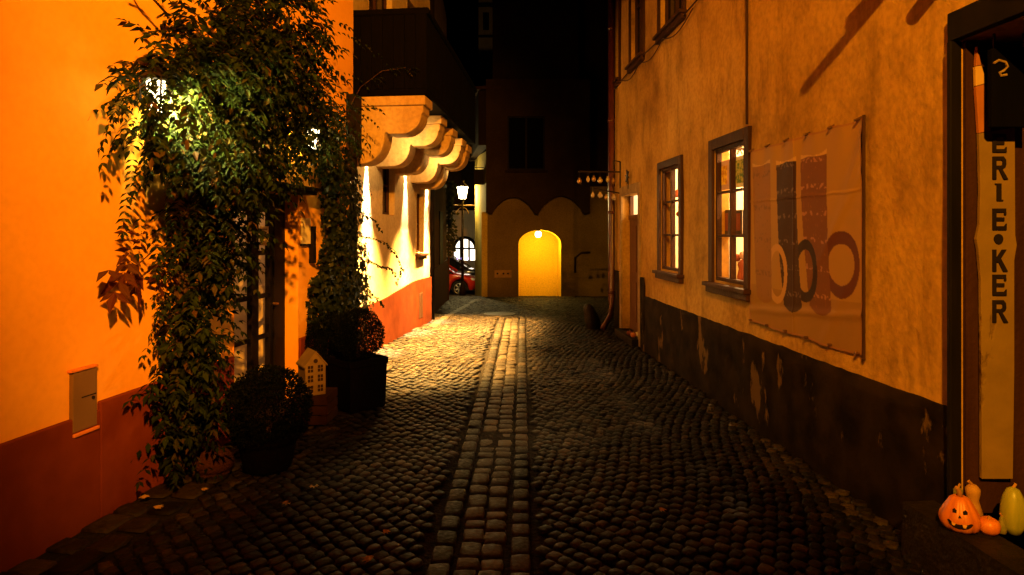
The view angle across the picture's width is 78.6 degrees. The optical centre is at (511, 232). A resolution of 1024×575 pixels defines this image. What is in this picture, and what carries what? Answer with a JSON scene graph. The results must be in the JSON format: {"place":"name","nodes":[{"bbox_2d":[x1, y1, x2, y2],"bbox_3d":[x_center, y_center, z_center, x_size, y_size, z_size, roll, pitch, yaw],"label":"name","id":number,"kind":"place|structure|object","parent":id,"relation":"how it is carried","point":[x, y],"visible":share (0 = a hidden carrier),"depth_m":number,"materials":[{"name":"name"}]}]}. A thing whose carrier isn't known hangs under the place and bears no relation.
{"place":"outdoors","nodes":[
{"label":"outdoors","id":0,"kind":"place"},
{"bbox_2d":[296,348,327,395],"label":"lantern house","id":1,"kind":"structure","parent":0,"point":[311,363],"depth_m":5.19,"materials":[{"name":"white wood"}]},
{"bbox_2d":[443,0,477,243],"label":"sky","id":2,"kind":"structure","parent":0,"point":[461,15],"materials":[{"name":"black"}]},
{"bbox_2d":[449,290,474,295],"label":"square paving","id":3,"kind":"structure","parent":0,"point":[468,293],"depth_m":26.43,"materials":[{"name":"grey stone"}]},
{"bbox_2d":[447,256,474,275],"bbox_3d":[-3.050,1.820,29.000,4.200,1.480,2.056,0,0,0],"label":"grey car","id":4,"kind":"object","parent":3,"relation":"on","point":[455,263],"visible":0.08,"depth_m":28.30,"materials":[{"name":"paint"}]},
{"bbox_2d":[449,265,474,294],"bbox_3d":[-3.372,1.820,26.000,4.000,1.480,2.056,0,0,0],"label":"red car","id":5,"kind":"object","parent":3,"relation":"on","point":[455,281],"visible":0.3,"depth_m":25.23,"materials":[{"name":"paint"}]},
{"bbox_2d":[453,180,473,294],"bbox_3d":[-1.752,0.175,22.500,0.780,4.160,0.381,0,0,0],"label":"street lamp","id":6,"kind":"object","parent":3,"relation":"on","point":[462,288],"visible":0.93,"depth_m":22.46,"materials":[{"name":"metal"}]},
{"bbox_2d":[0,244,930,574],"bbox_3d":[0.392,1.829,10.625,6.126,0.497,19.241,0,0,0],"label":"cobbled street","id":7,"kind":"structure","parent":0,"point":[444,344],"depth_m":3.93,"materials":[{"name":"stone"}]},
{"bbox_2d":[0,0,361,571],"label":"orange house","id":8,"kind":"structure","parent":7,"relation":"on","point":[60,200],"depth_m":3.45,"materials":[{"name":"paint"}]},
{"bbox_2d":[67,364,99,437],"bbox_3d":[-2.359,0.918,3.422,0.064,0.364,0.187,0,0,8],"label":"meter cabinet","id":9,"kind":"object","parent":8,"relation":"attached to","point":[82,397],"visible":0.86,"depth_m":3.41,"materials":[{"name":"grey metal"}]},
{"bbox_2d":[121,52,172,117],"bbox_3d":[-2.139,-0.832,3.577,0.442,0.373,0.174,0,0,19],"label":"wall lantern","id":10,"kind":"object","parent":8,"relation":"attached to","point":[158,74],"depth_m":3.49,"materials":[{"name":"metal"}]},
{"bbox_2d":[88,0,417,494],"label":"wisteria","id":11,"kind":"object","parent":8,"relation":"attached to","point":[197,114],"visible":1,"depth_m":3.98,"materials":[{"name":"green plant"}]},
{"bbox_2d":[234,192,284,421],"bbox_3d":[-2.199,0.615,5.380,0.119,1.930,1.040,0,0,8],"label":"door","id":12,"kind":"structure","parent":8,"relation":"in","point":[274,295],"depth_m":5.63,"materials":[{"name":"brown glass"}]},
{"bbox_2d":[260,226,268,245],"bbox_3d":[-2.188,0.030,5.522,0.002,0.170,0.141,0,0,8],"label":"paper notice","id":13,"kind":"object","parent":8,"relation":"attached to","point":[266,230],"visible":0.46,"depth_m":5.54,"materials":[{"name":"white paper"}]},
{"bbox_2d":[300,218,315,262],"bbox_3d":[-1.968,0.080,6.036,0.046,0.440,0.242,0,0,8],"label":"menu board","id":14,"kind":"object","parent":8,"relation":"attached to","point":[308,233],"visible":1,"depth_m":6.07,"materials":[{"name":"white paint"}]},
{"bbox_2d":[305,125,403,357],"bbox_3d":[-1.781,0.249,6.545,0.610,2.745,1.347,0,0,27],"label":"ivy","id":15,"kind":"object","parent":8,"relation":"attached to","point":[330,290],"visible":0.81,"depth_m":6.31,"materials":[{"name":"green plant"}]},
{"bbox_2d":[196,439,234,477],"bbox_3d":[-2.000,1.492,4.180,0.269,0.217,0.270,0,0,0],"label":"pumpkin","id":16,"kind":"object","parent":7,"relation":"on","point":[223,464],"visible":0.69,"depth_m":4.10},
{"bbox_2d":[219,364,313,475],"bbox_3d":[-1.659,1.247,4.251,0.607,0.706,0.614,0,0,0],"label":"box shrub","id":17,"kind":"object","parent":7,"relation":"on","point":[268,447],"visible":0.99,"depth_m":4.12,"materials":[{"name":"green plant"}]},
{"bbox_2d":[293,387,337,424],"bbox_3d":[-1.660,1.465,5.290,0.280,0.230,0.320,0,0,0],"label":"wooden crate","id":18,"kind":"object","parent":7,"relation":"on","point":[329,400],"visible":0.54,"depth_m":5.14,"materials":[{"name":"brown wood"}]},
{"bbox_2d":[304,311,357,386],"bbox_3d":[-1.748,1.181,6.050,0.516,0.837,0.526,0,0,0],"label":"box shrub","id":19,"kind":"object","parent":7,"relation":"on","point":[325,352],"visible":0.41,"depth_m":5.91,"materials":[{"name":"green plant"}]},
{"bbox_2d":[327,307,387,413],"bbox_3d":[-1.419,1.141,5.750,0.507,0.918,0.504,0,0,44],"label":"box shrub","id":20,"kind":"object","parent":7,"relation":"on","point":[357,377],"visible":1,"depth_m":5.63,"materials":[{"name":"green plant"}]},
{"bbox_2d":[363,555,373,562],"bbox_3d":[-0.698,1.576,3.019,0.063,0.014,0.063,0,0,-40],"label":"fallen leaf","id":21,"kind":"object","parent":7,"relation":"on","point":[368,558],"visible":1,"depth_m":3.02,"materials":[{"name":"red plant"}]},
{"bbox_2d":[353,0,476,350],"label":"cream house","id":22,"kind":"structure","parent":7,"relation":"on","point":[423,136],"depth_m":8.53,"materials":[{"name":"paint"}]},
{"bbox_2d":[369,0,386,9],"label":"balcony door","id":23,"kind":"structure","parent":22,"relation":"in","point":[373,4],"depth_m":9.00,"materials":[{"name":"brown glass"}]},
{"bbox_2d":[382,169,388,214],"bbox_3d":[-1.919,-0.705,9.142,0.102,0.890,0.586,0,0,4],"label":"window","id":24,"kind":"structure","parent":22,"relation":"in","point":[385,209],"depth_m":9.36,"materials":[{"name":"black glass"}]},
{"bbox_2d":[415,194,428,259],"bbox_3d":[-1.626,-0.105,10.913,0.215,1.150,0.564,0,0,7],"label":"window","id":25,"kind":"structure","parent":22,"relation":"in","point":[422,256],"depth_m":11.12,"materials":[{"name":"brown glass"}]},
{"bbox_2d":[410,0,447,319],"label":"brown house","id":26,"kind":"structure","parent":7,"relation":"on","point":[438,251],"depth_m":14.47,"materials":[{"name":"paint"}]},
{"bbox_2d":[439,211,442,264],"bbox_3d":[-1.708,0.600,15.050,0.030,2.200,0.902,0,0,-2],"label":"window","id":27,"kind":"structure","parent":26,"relation":"in","point":[440,213],"depth_m":14.68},
{"bbox_2d":[446,181,459,299],"bbox_3d":[-1.695,0.338,17.154,0.517,3.525,0.841,0,0,9],"label":"creeper","id":28,"kind":"object","parent":26,"relation":"attached to","point":[449,217],"visible":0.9,"depth_m":17.11,"materials":[{"name":"green plant"}]},
{"bbox_2d":[447,144,507,267],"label":"pale house","id":29,"kind":"structure","parent":7,"relation":"on","point":[466,174],"depth_m":33.70,"materials":[{"name":"paint"}]},
{"bbox_2d":[454,236,474,259],"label":"arched window","id":30,"kind":"structure","parent":29,"relation":"in","point":[469,239],"depth_m":34.00,"materials":[{"name":"white glass"}]},
{"bbox_2d":[484,311,514,315],"bbox_3d":[-0.252,1.639,12.600,0.640,0.012,0.640,0,0,0],"label":"manhole cover","id":31,"kind":"object","parent":7,"relation":"on","point":[499,313],"visible":1,"depth_m":12.63,"materials":[{"name":"metal"}]},
{"bbox_2d":[468,0,614,296],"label":"arcaded house","id":32,"kind":"structure","parent":7,"relation":"on","point":[541,128],"depth_m":18.82,"materials":[{"name":"brown paint"}]},
{"bbox_2d":[474,167,483,184],"bbox_3d":[-0.980,-1.812,20.030,0.480,0.564,0.060,0,0,0],"label":"projecting sign","id":33,"kind":"object","parent":32,"relation":"attached to","point":[478,176],"visible":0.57,"depth_m":20.00,"materials":[{"name":"metal"}]},
{"bbox_2d":[494,270,510,277],"bbox_3d":[-0.274,1.254,18.983,0.517,0.228,0.031,0,0,0],"label":"wall plate","id":34,"kind":"object","parent":32,"relation":"attached to","point":[502,273],"depth_m":18.97,"materials":[{"name":"metal"}]},
{"bbox_2d":[505,116,547,172],"bbox_3d":[0.427,-2.644,18.760,1.284,1.699,0.160,0,0,0],"label":"window","id":35,"kind":"structure","parent":32,"relation":"in","point":[526,134],"depth_m":18.82,"materials":[{"name":"glass"}]},
{"bbox_2d":[583,303,600,329],"bbox_3d":[1.316,1.409,10.416,0.260,0.460,0.266,-16,0,0],"label":"guard stone","id":36,"kind":"object","parent":7,"relation":"on","point":[591,319],"visible":0.91,"depth_m":10.33,"materials":[{"name":"stone"}]},
{"bbox_2d":[600,0,1023,574],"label":"ochre house","id":37,"kind":"structure","parent":7,"relation":"on","point":[887,429],"depth_m":3.98,"materials":[{"name":"paint"}]},
{"bbox_2d":[577,160,620,199],"bbox_3d":[1.379,-0.763,9.894,0.699,0.767,0.109,0,0,0],"label":"hanging shop sign","id":38,"kind":"object","parent":37,"relation":"attached to","point":[600,194],"visible":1,"depth_m":9.88,"materials":[{"name":"metal"}]},
{"bbox_2d":[612,0,620,89],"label":"window","id":39,"kind":"structure","parent":37,"relation":"in","point":[616,80],"depth_m":9.93,"materials":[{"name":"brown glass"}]},
{"bbox_2d":[625,170,628,184],"bbox_3d":[1.721,-0.794,9.297,0.033,0.287,0.211,0,0,-4],"label":"star ornament","id":40,"kind":"object","parent":37,"relation":"attached to","point":[627,175],"visible":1,"depth_m":9.29,"materials":[{"name":"metal"}]},
{"bbox_2d":[629,196,637,331],"bbox_3d":[1.889,0.465,9.298,0.070,2.070,0.982,0,0,-4],"label":"door","id":41,"kind":"structure","parent":37,"relation":"in","point":[633,218],"depth_m":9.50,"materials":[{"name":"brown wood"}]},
{"bbox_2d":[625,0,644,73],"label":"window","id":42,"kind":"structure","parent":37,"relation":"in","point":[632,65],"depth_m":9.11,"materials":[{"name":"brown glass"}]},
{"bbox_2d":[652,155,683,283],"bbox_3d":[1.868,-0.150,7.419,0.140,1.440,0.962,0,0,-4],"label":"window","id":43,"kind":"structure","parent":37,"relation":"in","point":[678,278],"depth_m":7.41,"materials":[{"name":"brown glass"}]},
{"bbox_2d":[652,0,686,44],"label":"window","id":44,"kind":"structure","parent":37,"relation":"in","point":[674,9],"depth_m":7.49,"materials":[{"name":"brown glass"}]},
{"bbox_2d":[702,126,751,301],"bbox_3d":[1.975,-0.160,5.709,0.140,1.480,0.962,0,0,-4],"label":"window","id":45,"kind":"structure","parent":37,"relation":"in","point":[745,134],"depth_m":5.70,"materials":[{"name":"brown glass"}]},
{"bbox_2d":[721,160,728,189],"bbox_3d":[2.028,-0.545,5.980,0.014,0.277,0.274,0,0,-4],"label":"picture","id":46,"kind":"object","parent":45,"relation":"attached to","point":[725,175],"visible":0.64,"depth_m":5.93},
{"bbox_2d":[736,155,742,187],"bbox_3d":[2.051,-0.548,5.622,0.014,0.279,0.263,0,0,-4],"label":"picture","id":47,"kind":"object","parent":45,"relation":"attached to","point":[739,171],"visible":0.46,"depth_m":5.62},
{"bbox_2d":[736,254,739,278],"bbox_3d":[2.188,0.331,6.078,0.113,0.248,0.110,0,0,0],"label":"figurine","id":48,"kind":"object","parent":37,"relation":"on","point":[737,260],"visible":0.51,"depth_m":6.04,"materials":[{"name":"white paint"}]},
{"bbox_2d":[736,147,742,154],"bbox_3d":[2.106,-0.984,5.784,0.058,0.533,0.175,0,0,-4],"label":"paper star","id":49,"kind":"object","parent":37,"relation":"hanging from","point":[740,149],"visible":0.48,"depth_m":5.77,"materials":[{"name":"white paper"}]},
{"bbox_2d":[737,251,742,279],"bbox_3d":[2.231,0.316,6.027,0.126,0.278,0.123,0,0,0],"label":"figurine","id":50,"kind":"object","parent":37,"relation":"on","point":[740,271],"visible":0.4,"depth_m":6.00,"materials":[{"name":"red ceramic"}]},
{"bbox_2d":[748,115,865,359],"bbox_3d":[2.045,0.028,4.480,0.052,1.463,1.537,0,0,-4],"label":"banner","id":51,"kind":"object","parent":37,"relation":"attached to","point":[808,242],"visible":1,"depth_m":4.28,"materials":[{"name":"fabric"}]},
{"bbox_2d":[953,483,962,493],"bbox_3d":[2.105,1.266,2.950,0.070,0.167,0.070,0,0,0],"label":"green gourd","id":52,"kind":"object","parent":37,"relation":"on","point":[954,490],"visible":0.2,"depth_m":2.95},
{"bbox_2d":[938,486,980,534],"bbox_3d":[2.034,1.249,2.839,0.161,0.199,0.164,0,0,0],"label":"carved pumpkin","id":53,"kind":"object","parent":37,"relation":"on","point":[958,512],"visible":1,"depth_m":2.80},
{"bbox_2d":[965,480,982,515],"bbox_3d":[2.160,1.255,2.930,0.080,0.190,0.080,0,0,0],"label":"bottle gourd","id":54,"kind":"object","parent":37,"relation":"on","point":[972,492],"visible":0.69,"depth_m":2.91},
{"bbox_2d":[980,515,1000,535],"bbox_3d":[2.135,1.308,2.800,0.090,0.080,0.090,0,0,0],"label":"pumpkin","id":55,"kind":"object","parent":37,"relation":"on","point":[990,526],"visible":0.87,"depth_m":2.77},
{"bbox_2d":[973,47,1016,478],"bbox_3d":[2.289,0.142,2.960,0.196,2.046,0.026,0,0,0],"label":"pencil sign","id":56,"kind":"object","parent":37,"relation":"attached to","point":[995,241],"visible":0.99,"depth_m":2.96,"materials":[{"name":"brown wood"}]},
{"bbox_2d":[999,513,1006,533],"bbox_3d":[2.195,1.303,2.800,0.037,0.094,0.039,0,0,0],"label":"striped gourd","id":57,"kind":"object","parent":37,"relation":"on","point":[1003,525],"visible":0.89,"depth_m":2.79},
{"bbox_2d":[987,33,1023,127],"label":"black sign","id":58,"kind":"object","parent":37,"relation":"hanging from","point":[1005,87],"visible":1,"depth_m":2.86,"materials":[{"name":"metal"}]},
{"bbox_2d":[999,483,1023,535],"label":"tall gourd","id":59,"kind":"object","parent":37,"relation":"on","point":[1011,509],"visible":0.95,"depth_m":2.77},
{"bbox_3d":[2.100,0.235,5.842,0.143,0.440,0.935,0,0,0],"label":"tile shelf","id":60,"kind":"object","parent":37,"relation":"attached to","visible":0},
{"bbox_2d":[725,210,728,233],"bbox_3d":[2.074,-0.101,6.051,0.014,0.233,0.143,0,0,-4],"label":"dark tile","id":61,"kind":"object","parent":60,"relation":"on","point":[726,221],"visible":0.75,"depth_m":6.02,"materials":[{"name":"red ceramic"}]},
{"bbox_2d":[736,210,742,233],"bbox_3d":[2.092,-0.096,5.772,0.014,0.223,0.141,0,0,-4],"label":"dark tile","id":62,"kind":"object","parent":60,"relation":"on","point":[739,221],"visible":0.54,"depth_m":5.73,"materials":[{"name":"red ceramic"}]},
{"bbox_2d":[477,0,491,85],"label":"tower","id":63,"kind":"structure","parent":0,"point":[484,36],"depth_m":44.00,"materials":[{"name":"paint"}]},
{"bbox_2d":[483,12,488,29],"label":"window","id":64,"kind":"structure","parent":63,"relation":"in","point":[485,14],"depth_m":43.97,"materials":[{"name":"black glass"}]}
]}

